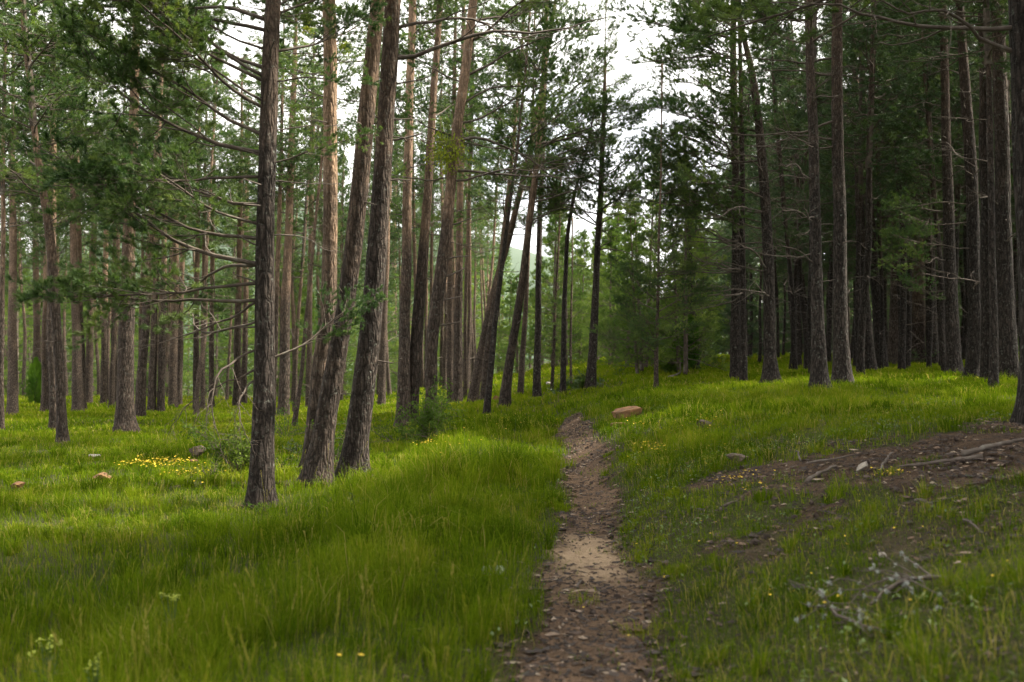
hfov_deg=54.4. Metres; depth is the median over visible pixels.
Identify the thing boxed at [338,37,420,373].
pine tree
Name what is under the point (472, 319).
pine tree
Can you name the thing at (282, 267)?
pine tree
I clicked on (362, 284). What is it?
pine tree
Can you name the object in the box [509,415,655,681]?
path
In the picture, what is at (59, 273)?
pine tree
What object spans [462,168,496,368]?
pine tree
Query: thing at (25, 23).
pine tree
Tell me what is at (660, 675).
pine cone
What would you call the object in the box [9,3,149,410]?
pine tree
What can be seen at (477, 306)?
young pine
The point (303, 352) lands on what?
pine tree
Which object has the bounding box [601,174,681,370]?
young pine
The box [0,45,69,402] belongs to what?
pine tree
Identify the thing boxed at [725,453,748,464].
rock
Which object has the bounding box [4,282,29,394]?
young pine
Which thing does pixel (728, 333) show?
young pine
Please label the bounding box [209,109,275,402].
pine tree
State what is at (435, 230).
pine tree
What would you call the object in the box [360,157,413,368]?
pine tree
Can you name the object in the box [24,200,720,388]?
hill
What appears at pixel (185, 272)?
pine tree
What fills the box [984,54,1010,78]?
pine tree
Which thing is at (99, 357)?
young pine
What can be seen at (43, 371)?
pine tree
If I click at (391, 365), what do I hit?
young pine
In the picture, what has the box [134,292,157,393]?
young pine
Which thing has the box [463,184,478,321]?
pine tree
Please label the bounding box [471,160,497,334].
pine tree
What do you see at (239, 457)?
shrub
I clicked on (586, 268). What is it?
young pine
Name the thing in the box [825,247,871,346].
young pine
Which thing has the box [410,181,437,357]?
pine tree
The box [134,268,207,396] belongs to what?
young pine
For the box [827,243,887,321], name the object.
pine tree
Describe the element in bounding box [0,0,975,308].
sky
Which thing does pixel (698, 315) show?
young pine
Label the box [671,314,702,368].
column juniper
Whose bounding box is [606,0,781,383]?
pine tree
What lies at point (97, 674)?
spurge plant
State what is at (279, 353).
young pine
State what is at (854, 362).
pine tree
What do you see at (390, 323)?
young pine
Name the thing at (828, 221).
pine tree
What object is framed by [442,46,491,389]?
pine tree
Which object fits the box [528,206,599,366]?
young pine
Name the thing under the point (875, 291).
pine tree
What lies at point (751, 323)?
young pine
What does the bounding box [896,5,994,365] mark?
pine tree
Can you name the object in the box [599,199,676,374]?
young pine
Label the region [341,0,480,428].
pine tree
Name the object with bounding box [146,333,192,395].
young pine
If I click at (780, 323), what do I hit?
young pine
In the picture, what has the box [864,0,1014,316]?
pine tree
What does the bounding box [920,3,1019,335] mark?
pine tree
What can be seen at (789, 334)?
young pine
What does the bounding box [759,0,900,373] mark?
pine tree
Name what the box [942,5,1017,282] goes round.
pine tree
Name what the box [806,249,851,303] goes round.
pine tree
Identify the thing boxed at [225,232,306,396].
young pine
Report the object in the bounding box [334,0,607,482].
pine tree
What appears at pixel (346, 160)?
pine tree
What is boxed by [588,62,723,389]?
pine tree
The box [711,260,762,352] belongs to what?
young pine
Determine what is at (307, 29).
mistletoe
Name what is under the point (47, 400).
pine tree
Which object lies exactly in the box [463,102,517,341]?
pine tree
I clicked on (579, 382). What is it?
shrub
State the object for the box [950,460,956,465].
pine cone
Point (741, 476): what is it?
flower patch
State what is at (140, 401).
pine tree
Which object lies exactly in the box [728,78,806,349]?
pine tree
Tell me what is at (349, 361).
young pine
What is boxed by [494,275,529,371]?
young pine
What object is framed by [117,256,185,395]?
young pine
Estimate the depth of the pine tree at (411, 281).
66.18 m
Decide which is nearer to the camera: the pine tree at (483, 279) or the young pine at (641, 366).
the young pine at (641, 366)
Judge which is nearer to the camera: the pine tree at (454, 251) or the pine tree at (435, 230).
the pine tree at (454, 251)
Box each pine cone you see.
[522,629,529,637]
[584,668,594,675]
[634,678,642,681]
[644,613,650,619]
[644,635,652,641]
[644,668,652,676]
[657,672,663,679]
[752,538,758,544]
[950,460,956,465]
[980,479,987,484]
[988,530,996,535]
[996,522,1002,529]
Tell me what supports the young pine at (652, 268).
on the ground at (990, 437)
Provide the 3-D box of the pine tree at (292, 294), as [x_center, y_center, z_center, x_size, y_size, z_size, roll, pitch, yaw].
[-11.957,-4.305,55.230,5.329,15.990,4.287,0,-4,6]
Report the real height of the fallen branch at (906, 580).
0.320 m
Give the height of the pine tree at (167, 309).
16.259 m
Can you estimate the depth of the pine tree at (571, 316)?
35.31 m
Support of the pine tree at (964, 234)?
on the ground at (990, 437)
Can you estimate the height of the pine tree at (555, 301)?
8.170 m
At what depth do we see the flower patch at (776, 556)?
6.04 m
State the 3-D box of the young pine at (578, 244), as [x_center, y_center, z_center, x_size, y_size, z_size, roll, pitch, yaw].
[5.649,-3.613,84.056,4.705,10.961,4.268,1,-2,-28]
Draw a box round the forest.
[0,173,1019,396]
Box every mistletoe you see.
[301,19,316,34]
[337,37,353,57]
[421,127,474,176]
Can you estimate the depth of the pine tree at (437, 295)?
20.94 m
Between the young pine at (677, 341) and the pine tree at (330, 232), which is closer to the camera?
the pine tree at (330, 232)
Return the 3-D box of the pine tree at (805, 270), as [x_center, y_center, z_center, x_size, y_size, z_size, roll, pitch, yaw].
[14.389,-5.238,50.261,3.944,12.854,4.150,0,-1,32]
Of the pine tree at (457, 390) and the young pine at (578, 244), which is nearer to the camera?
the pine tree at (457, 390)
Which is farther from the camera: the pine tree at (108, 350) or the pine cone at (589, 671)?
the pine tree at (108, 350)
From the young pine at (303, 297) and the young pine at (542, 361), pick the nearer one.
the young pine at (542, 361)
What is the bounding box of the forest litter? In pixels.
[375,384,1023,681]
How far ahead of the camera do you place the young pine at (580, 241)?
86.32 m
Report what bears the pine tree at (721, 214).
on the ground at (990, 437)
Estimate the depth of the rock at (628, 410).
19.06 m
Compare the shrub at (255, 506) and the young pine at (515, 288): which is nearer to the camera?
the shrub at (255, 506)
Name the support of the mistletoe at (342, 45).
attached to the pine tree at (284, 381)
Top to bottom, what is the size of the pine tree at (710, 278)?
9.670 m
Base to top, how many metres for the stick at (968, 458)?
0.152 m
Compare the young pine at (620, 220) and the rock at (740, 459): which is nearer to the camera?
the rock at (740, 459)
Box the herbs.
[490,383,1023,681]
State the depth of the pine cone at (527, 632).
5.88 m
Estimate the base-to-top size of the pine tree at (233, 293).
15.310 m
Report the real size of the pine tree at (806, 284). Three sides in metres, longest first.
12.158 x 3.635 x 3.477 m
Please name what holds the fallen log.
on the ground at (990, 437)
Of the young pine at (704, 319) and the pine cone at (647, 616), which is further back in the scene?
the young pine at (704, 319)
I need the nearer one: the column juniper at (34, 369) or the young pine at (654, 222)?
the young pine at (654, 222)
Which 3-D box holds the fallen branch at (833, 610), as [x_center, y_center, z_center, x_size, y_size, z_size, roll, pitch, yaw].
[1.613,1.333,4.904,0.658,0.376,0.801,1,-2,-30]
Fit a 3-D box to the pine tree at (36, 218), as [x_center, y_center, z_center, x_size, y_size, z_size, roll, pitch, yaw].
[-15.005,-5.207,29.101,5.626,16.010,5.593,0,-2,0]
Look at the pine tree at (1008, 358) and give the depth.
24.17 m
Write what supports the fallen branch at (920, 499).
on the ground at (990, 437)
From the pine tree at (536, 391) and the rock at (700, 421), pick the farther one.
the pine tree at (536, 391)
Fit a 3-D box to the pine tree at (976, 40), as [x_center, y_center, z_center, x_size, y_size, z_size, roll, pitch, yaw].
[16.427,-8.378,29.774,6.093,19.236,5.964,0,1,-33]
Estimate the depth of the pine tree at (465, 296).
36.30 m
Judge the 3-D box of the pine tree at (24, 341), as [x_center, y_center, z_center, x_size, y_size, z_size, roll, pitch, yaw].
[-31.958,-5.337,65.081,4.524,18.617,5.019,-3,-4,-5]
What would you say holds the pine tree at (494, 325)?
on the ground at (990, 437)
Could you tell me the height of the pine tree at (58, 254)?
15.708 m
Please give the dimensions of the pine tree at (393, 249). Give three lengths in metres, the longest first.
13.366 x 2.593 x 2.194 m
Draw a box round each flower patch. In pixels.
[124,452,205,466]
[583,439,1007,635]
[712,469,775,487]
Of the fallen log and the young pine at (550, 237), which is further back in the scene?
the young pine at (550, 237)
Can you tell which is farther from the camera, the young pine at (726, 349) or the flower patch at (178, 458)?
the young pine at (726, 349)
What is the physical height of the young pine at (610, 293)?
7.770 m
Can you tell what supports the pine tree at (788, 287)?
on the ground at (990, 437)
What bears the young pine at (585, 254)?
on the ground at (990, 437)
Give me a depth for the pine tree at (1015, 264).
42.27 m
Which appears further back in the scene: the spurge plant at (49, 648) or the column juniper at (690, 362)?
the column juniper at (690, 362)
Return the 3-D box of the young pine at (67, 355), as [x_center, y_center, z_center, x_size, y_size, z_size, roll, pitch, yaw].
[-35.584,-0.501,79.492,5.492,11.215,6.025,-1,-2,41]
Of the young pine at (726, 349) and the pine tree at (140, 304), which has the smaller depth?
the pine tree at (140, 304)
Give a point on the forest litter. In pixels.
(534, 666)
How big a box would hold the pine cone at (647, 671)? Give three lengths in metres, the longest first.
0.057 x 0.050 x 0.047 m
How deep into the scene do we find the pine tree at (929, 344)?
36.24 m
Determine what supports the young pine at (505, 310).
on the ground at (990, 437)
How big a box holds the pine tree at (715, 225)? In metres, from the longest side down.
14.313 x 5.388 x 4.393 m
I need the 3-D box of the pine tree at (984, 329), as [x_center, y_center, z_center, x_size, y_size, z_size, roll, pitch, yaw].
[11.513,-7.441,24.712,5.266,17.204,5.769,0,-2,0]
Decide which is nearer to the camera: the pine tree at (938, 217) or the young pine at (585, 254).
the pine tree at (938, 217)
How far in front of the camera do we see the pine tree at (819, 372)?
22.30 m
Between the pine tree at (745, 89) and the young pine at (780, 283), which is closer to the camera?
the pine tree at (745, 89)
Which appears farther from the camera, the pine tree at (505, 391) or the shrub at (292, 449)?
the pine tree at (505, 391)
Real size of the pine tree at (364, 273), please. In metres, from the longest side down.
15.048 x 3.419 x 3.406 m
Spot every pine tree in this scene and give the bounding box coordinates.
[0,0,48,61]
[0,0,105,429]
[0,0,132,429]
[0,0,135,444]
[0,0,391,510]
[0,5,67,414]
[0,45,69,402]
[0,76,37,344]
[0,143,42,395]
[0,163,19,350]
[5,141,70,343]
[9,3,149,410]
[15,33,83,409]
[16,117,97,378]
[17,71,84,411]
[17,205,67,371]
[23,91,121,408]
[25,203,84,354]
[27,152,69,345]
[45,0,231,431]
[59,156,121,319]
[59,210,88,395]
[66,9,123,403]
[67,194,120,395]
[81,89,121,403]
[82,122,146,399]
[83,80,141,407]
[85,133,139,401]
[89,0,226,416]
[106,77,167,371]
[108,0,201,413]
[119,64,225,411]
[135,211,188,396]
[135,234,192,371]
[138,145,206,374]
[140,1,238,407]
[141,60,194,356]
[161,47,246,408]
[167,237,216,379]
[168,82,256,408]
[169,100,222,404]
[173,48,258,406]
[179,38,245,414]
[183,24,298,406]
[208,141,256,371]
[208,156,256,393]
[209,103,276,403]
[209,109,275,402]
[209,190,254,345]
[214,182,254,399]
[218,7,344,415]
[221,1,357,415]
[221,81,301,324]
[232,0,428,425]
[244,122,321,401]
[249,0,384,471]
[254,62,348,410]
[261,14,365,406]
[274,169,307,372]
[274,184,315,375]
[274,210,297,366]
[283,129,346,310]
[285,0,413,487]
[294,100,348,287]
[305,140,366,357]
[313,141,368,399]
[320,153,364,357]
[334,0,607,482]
[337,21,444,406]
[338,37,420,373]
[338,66,420,358]
[338,175,390,308]
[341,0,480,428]
[357,241,394,295]
[358,210,401,395]
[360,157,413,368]
[361,109,402,394]
[363,0,596,439]
[378,0,493,423]
[387,121,420,362]
[388,64,442,324]
[389,143,428,364]
[390,148,419,337]
[390,154,401,387]
[392,177,437,345]
[394,206,429,309]
[399,0,511,402]
[403,2,537,396]
[410,152,437,386]
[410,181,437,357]
[410,185,439,386]
[412,170,454,387]
[413,0,535,402]
[413,56,473,360]
[414,54,473,389]
[418,110,471,361]
[420,57,465,385]
[427,12,591,413]
[433,176,473,359]
[437,57,492,324]
[439,107,491,380]
[439,180,491,376]
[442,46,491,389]
[447,0,650,407]
[454,180,489,341]
[455,18,572,399]
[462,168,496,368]
[463,4,561,402]
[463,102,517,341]
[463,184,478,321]
[470,10,575,393]
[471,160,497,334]
[472,134,501,317]
[473,0,588,396]
[521,0,674,390]
[541,178,583,390]
[547,107,609,395]
[551,218,586,384]
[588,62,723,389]
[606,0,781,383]
[615,0,770,378]
[634,0,787,381]
[654,185,730,368]
[665,0,1023,424]
[703,0,916,388]
[703,144,762,324]
[707,0,854,383]
[709,87,762,354]
[711,71,779,355]
[712,122,760,321]
[719,1,873,368]
[724,24,824,314]
[725,139,786,362]
[728,5,832,369]
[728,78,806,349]
[745,24,832,366]
[745,47,832,368]
[749,120,805,357]
[756,145,787,355]
[758,226,805,354]
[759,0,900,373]
[766,0,951,373]
[773,82,832,291]
[775,99,807,332]
[776,153,828,290]
[776,194,828,354]
[777,172,826,314]
[778,0,940,359]
[782,6,875,362]
[785,0,918,369]
[789,64,883,319]
[805,171,854,342]
[805,241,853,341]
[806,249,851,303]
[819,1,925,367]
[821,0,978,370]
[822,52,942,367]
[822,146,888,360]
[822,172,890,323]
[823,51,921,365]
[823,246,854,336]
[824,271,851,318]
[826,145,890,340]
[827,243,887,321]
[848,174,909,344]
[849,32,925,362]
[851,96,934,342]
[853,155,962,330]
[861,0,1009,372]
[862,0,1009,388]
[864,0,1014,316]
[864,5,962,367]
[865,37,979,367]
[874,5,979,370]
[875,0,1011,376]
[883,187,962,339]
[885,8,939,362]
[890,0,1018,380]
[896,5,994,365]
[899,17,977,363]
[900,0,1007,380]
[900,0,1010,326]
[908,230,942,333]
[909,119,980,338]
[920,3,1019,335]
[924,272,938,322]
[938,4,1017,295]
[938,158,1011,327]
[941,194,964,349]
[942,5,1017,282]
[942,6,994,359]
[957,0,1011,150]
[958,198,1017,290]
[978,86,1017,318]
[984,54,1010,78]
[993,9,1018,302]
[1011,205,1018,310]
[1011,212,1018,338]
[1016,268,1019,346]
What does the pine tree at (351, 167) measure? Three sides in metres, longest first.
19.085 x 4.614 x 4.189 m
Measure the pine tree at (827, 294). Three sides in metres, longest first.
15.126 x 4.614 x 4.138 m
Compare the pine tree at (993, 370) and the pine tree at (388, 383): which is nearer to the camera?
the pine tree at (993, 370)
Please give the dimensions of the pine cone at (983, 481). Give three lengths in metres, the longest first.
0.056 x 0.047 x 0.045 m
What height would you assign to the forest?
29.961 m
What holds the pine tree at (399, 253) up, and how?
on the ground at (990, 437)
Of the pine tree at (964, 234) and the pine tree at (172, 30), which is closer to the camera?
the pine tree at (172, 30)
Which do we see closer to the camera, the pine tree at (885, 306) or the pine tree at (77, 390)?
the pine tree at (77, 390)
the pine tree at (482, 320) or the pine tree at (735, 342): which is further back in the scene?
the pine tree at (482, 320)
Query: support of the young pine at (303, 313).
on the ground at (990, 437)
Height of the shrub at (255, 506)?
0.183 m
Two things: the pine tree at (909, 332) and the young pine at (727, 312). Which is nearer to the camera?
the pine tree at (909, 332)
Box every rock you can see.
[11,481,25,488]
[93,472,111,480]
[612,406,641,418]
[696,419,714,427]
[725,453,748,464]
[856,461,867,471]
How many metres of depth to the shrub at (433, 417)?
19.68 m
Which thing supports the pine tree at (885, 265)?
on the ground at (990, 437)
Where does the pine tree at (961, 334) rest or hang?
on the ground at (990, 437)
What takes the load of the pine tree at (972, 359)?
on the ground at (990, 437)
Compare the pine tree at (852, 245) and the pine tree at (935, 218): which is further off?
the pine tree at (852, 245)
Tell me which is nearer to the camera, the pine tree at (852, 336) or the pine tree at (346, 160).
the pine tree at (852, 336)
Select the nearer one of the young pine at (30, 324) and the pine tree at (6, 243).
the pine tree at (6, 243)
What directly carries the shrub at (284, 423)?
on the ground at (990, 437)
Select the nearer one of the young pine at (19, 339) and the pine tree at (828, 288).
the pine tree at (828, 288)
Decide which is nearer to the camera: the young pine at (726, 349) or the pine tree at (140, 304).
the pine tree at (140, 304)
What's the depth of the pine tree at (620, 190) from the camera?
31.61 m
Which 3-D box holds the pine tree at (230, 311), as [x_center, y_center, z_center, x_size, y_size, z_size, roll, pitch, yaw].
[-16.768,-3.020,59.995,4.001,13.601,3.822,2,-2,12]
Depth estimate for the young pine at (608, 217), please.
71.01 m
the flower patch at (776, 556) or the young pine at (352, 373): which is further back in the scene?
the young pine at (352, 373)
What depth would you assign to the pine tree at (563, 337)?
31.93 m
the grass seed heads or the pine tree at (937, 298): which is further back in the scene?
the pine tree at (937, 298)
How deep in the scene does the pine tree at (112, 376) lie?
47.65 m
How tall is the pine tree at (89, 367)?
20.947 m
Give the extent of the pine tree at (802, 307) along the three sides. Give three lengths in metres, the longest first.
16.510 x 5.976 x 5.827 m
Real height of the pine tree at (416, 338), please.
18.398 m
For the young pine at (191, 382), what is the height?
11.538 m
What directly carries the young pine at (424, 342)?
on the ground at (990, 437)
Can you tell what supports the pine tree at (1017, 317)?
on the ground at (990, 437)
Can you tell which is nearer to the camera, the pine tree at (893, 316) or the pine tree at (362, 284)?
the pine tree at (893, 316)
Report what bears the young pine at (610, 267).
on the ground at (990, 437)
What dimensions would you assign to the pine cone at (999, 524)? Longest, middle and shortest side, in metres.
0.054 x 0.047 x 0.044 m
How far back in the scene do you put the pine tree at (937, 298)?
60.95 m
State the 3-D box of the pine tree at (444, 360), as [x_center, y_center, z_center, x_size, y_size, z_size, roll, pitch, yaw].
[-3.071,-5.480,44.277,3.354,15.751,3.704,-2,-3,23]
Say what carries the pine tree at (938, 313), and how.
on the ground at (990, 437)
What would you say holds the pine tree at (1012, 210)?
on the ground at (990, 437)
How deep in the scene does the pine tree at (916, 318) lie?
43.05 m
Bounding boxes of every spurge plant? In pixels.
[28,635,62,681]
[82,652,101,681]
[159,592,179,641]
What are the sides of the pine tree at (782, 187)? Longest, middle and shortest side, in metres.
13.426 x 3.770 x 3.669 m
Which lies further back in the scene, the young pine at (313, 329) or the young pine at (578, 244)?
the young pine at (578, 244)
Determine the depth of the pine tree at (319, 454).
14.61 m
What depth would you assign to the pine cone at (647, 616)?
6.33 m
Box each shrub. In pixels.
[180,412,278,469]
[201,458,226,476]
[242,501,270,512]
[245,399,304,438]
[275,454,297,470]
[282,438,302,454]
[305,416,371,468]
[346,410,450,443]
[388,373,467,447]
[548,369,604,394]
[911,349,937,363]
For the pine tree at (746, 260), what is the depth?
61.34 m
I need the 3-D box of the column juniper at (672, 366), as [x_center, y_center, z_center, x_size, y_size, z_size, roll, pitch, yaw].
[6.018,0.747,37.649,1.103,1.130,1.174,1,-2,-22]
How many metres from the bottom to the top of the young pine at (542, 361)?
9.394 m
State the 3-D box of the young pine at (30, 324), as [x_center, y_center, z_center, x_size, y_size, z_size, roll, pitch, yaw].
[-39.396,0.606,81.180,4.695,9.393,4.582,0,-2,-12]
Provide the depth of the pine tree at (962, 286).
48.72 m
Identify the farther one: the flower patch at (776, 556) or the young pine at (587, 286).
the young pine at (587, 286)
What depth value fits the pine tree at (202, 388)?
43.05 m
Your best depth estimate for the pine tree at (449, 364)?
35.21 m
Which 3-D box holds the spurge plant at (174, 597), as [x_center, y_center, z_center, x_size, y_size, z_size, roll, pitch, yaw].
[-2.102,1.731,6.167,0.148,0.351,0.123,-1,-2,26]
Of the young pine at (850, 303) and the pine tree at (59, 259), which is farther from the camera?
the young pine at (850, 303)
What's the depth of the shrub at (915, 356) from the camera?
42.79 m
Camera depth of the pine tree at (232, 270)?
67.33 m
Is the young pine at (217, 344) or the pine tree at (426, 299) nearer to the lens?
the pine tree at (426, 299)
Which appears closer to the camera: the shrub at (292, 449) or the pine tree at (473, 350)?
the shrub at (292, 449)
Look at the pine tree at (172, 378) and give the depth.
46.58 m
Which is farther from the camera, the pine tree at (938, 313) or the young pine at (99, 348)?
the young pine at (99, 348)
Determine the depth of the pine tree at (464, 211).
51.63 m
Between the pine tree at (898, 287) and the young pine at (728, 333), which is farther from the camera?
the young pine at (728, 333)
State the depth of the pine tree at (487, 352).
32.38 m
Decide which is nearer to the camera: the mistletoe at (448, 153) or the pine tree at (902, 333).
the mistletoe at (448, 153)
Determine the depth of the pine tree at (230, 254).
64.45 m
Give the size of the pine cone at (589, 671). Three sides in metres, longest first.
0.057 x 0.049 x 0.047 m
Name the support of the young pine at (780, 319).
on the ground at (990, 437)
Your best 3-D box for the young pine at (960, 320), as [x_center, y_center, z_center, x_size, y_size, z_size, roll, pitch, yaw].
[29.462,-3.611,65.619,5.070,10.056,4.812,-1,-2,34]
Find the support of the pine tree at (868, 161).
on the ground at (990, 437)
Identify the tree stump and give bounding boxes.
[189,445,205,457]
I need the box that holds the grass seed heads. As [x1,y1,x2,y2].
[0,414,556,681]
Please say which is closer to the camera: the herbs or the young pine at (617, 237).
the herbs
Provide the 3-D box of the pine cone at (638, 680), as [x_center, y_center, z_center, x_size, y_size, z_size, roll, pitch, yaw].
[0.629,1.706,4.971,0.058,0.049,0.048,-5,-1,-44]
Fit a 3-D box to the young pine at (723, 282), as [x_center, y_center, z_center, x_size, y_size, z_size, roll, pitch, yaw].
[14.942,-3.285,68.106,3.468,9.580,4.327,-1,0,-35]
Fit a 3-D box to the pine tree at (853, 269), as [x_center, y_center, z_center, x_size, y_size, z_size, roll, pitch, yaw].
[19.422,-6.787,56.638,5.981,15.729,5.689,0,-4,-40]
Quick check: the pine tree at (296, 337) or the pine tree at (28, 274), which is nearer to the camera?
the pine tree at (296, 337)
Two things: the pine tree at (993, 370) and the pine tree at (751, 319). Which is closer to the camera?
the pine tree at (993, 370)
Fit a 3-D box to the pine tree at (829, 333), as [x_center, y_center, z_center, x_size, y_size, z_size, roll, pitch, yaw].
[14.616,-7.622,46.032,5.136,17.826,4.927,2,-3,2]
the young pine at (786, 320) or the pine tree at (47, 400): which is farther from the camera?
the young pine at (786, 320)
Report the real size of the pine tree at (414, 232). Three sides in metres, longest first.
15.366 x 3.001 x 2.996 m
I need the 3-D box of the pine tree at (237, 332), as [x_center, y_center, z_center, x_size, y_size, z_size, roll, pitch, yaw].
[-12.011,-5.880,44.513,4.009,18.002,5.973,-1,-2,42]
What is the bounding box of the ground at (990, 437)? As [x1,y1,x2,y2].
[0,359,1023,681]
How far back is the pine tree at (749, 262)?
48.74 m
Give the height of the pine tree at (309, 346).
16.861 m
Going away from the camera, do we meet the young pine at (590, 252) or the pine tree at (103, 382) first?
the pine tree at (103, 382)
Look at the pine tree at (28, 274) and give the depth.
67.02 m
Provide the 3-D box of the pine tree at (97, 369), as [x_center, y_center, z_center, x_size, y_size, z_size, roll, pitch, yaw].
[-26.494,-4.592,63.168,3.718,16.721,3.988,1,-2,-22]
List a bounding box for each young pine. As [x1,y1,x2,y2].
[4,223,41,394]
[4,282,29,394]
[4,289,41,394]
[4,302,41,395]
[19,302,42,395]
[26,269,96,393]
[62,304,100,395]
[66,295,117,395]
[85,308,117,395]
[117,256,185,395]
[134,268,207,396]
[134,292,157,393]
[134,308,192,395]
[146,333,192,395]
[183,273,251,397]
[218,321,249,396]
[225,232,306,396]
[249,240,317,396]
[250,313,305,395]
[278,274,314,394]
[290,285,347,395]
[298,304,316,396]
[338,263,359,395]
[343,316,392,394]
[376,283,398,391]
[386,306,411,389]
[423,308,439,384]
[437,259,494,380]
[437,266,499,377]
[479,280,525,372]
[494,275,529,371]
[495,273,541,372]
[516,173,601,365]
[526,257,550,364]
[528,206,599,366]
[528,210,585,360]
[532,241,577,361]
[541,231,589,365]
[559,235,589,352]
[568,229,603,357]
[568,232,588,342]
[568,245,607,358]
[573,227,607,359]
[575,194,616,353]
[576,219,633,364]
[577,200,630,344]
[579,226,630,363]
[580,202,642,357]
[581,217,628,358]
[584,220,612,356]
[598,152,681,367]
[598,210,668,365]
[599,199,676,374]
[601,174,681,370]
[613,173,683,364]
[632,183,724,371]
[644,229,667,347]
[649,170,728,375]
[652,232,721,365]
[662,192,726,367]
[673,220,723,364]
[682,243,729,357]
[698,226,729,354]
[705,172,778,358]
[708,229,757,354]
[711,235,757,351]
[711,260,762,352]
[716,265,763,353]
[748,220,789,353]
[749,276,790,349]
[753,264,790,352]
[776,277,806,352]
[778,273,826,353]
[780,261,832,351]
[824,257,852,339]
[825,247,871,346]
[849,280,873,337]
[869,264,889,338]
[887,289,925,342]
[925,274,961,348]
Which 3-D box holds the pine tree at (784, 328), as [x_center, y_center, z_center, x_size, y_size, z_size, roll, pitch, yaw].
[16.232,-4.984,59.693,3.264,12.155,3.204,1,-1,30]
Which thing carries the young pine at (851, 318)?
on the ground at (990, 437)
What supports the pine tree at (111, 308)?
on the ground at (990, 437)
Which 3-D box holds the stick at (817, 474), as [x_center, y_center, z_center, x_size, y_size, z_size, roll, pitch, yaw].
[2.822,1.208,9.049,0.074,0.130,0.628,-2,-2,45]
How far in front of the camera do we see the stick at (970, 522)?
6.29 m
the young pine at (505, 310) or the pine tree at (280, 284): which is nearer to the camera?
the pine tree at (280, 284)
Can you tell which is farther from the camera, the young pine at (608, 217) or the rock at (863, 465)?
the young pine at (608, 217)
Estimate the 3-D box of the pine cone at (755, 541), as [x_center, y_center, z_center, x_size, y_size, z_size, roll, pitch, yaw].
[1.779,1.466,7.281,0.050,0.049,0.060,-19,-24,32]
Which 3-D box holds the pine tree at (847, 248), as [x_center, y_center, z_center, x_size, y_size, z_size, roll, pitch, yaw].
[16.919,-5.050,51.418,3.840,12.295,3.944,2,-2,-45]
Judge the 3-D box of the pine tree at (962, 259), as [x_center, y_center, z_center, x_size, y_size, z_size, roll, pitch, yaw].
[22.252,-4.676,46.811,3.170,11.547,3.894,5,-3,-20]
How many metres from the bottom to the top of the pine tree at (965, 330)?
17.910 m
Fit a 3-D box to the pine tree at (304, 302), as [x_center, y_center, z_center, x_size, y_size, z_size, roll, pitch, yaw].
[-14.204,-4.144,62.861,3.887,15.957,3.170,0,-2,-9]
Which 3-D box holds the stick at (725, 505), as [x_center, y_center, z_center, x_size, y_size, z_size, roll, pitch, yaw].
[1.864,1.422,8.578,0.238,0.085,0.042,1,-2,-32]
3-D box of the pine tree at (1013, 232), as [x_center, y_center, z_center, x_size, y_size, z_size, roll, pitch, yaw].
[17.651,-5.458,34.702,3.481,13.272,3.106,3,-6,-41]
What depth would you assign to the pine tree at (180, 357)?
49.11 m
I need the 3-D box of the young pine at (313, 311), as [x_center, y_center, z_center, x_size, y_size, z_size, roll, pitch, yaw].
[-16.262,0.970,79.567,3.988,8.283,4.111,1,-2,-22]
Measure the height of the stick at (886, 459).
0.135 m
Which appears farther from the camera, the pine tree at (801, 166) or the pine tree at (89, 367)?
the pine tree at (89, 367)
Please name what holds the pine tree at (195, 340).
on the ground at (990, 437)
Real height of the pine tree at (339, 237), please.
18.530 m
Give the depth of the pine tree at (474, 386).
32.76 m
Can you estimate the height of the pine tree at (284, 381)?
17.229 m
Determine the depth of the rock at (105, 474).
15.32 m
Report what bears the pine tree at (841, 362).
on the ground at (990, 437)
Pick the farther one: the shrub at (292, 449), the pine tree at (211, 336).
the pine tree at (211, 336)
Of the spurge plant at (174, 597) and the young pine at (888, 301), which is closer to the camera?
the spurge plant at (174, 597)
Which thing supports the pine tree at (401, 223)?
on the ground at (990, 437)
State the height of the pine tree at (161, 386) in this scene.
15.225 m
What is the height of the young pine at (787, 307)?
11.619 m
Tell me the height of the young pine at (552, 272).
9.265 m
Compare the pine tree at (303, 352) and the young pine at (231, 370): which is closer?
the pine tree at (303, 352)
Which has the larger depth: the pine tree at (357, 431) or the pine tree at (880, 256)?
the pine tree at (880, 256)
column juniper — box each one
[21,356,41,403]
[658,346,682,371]
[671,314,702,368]
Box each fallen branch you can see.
[787,579,953,634]
[808,545,948,610]
[901,495,963,503]
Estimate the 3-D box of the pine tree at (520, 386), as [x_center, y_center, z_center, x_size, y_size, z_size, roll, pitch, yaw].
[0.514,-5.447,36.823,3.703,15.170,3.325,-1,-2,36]
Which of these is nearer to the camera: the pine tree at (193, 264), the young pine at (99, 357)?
the pine tree at (193, 264)
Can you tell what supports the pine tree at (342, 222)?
on the ground at (990, 437)
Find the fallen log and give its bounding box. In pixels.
[961,438,1023,456]
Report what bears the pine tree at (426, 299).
on the ground at (990, 437)
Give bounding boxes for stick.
[595,668,609,673]
[718,500,737,511]
[804,465,836,482]
[806,453,860,463]
[879,452,892,472]
[898,454,982,466]
[962,518,984,533]
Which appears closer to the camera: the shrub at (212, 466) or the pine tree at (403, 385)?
the shrub at (212, 466)
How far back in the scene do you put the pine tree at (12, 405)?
38.23 m
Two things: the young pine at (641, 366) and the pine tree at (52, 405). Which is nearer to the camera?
the pine tree at (52, 405)

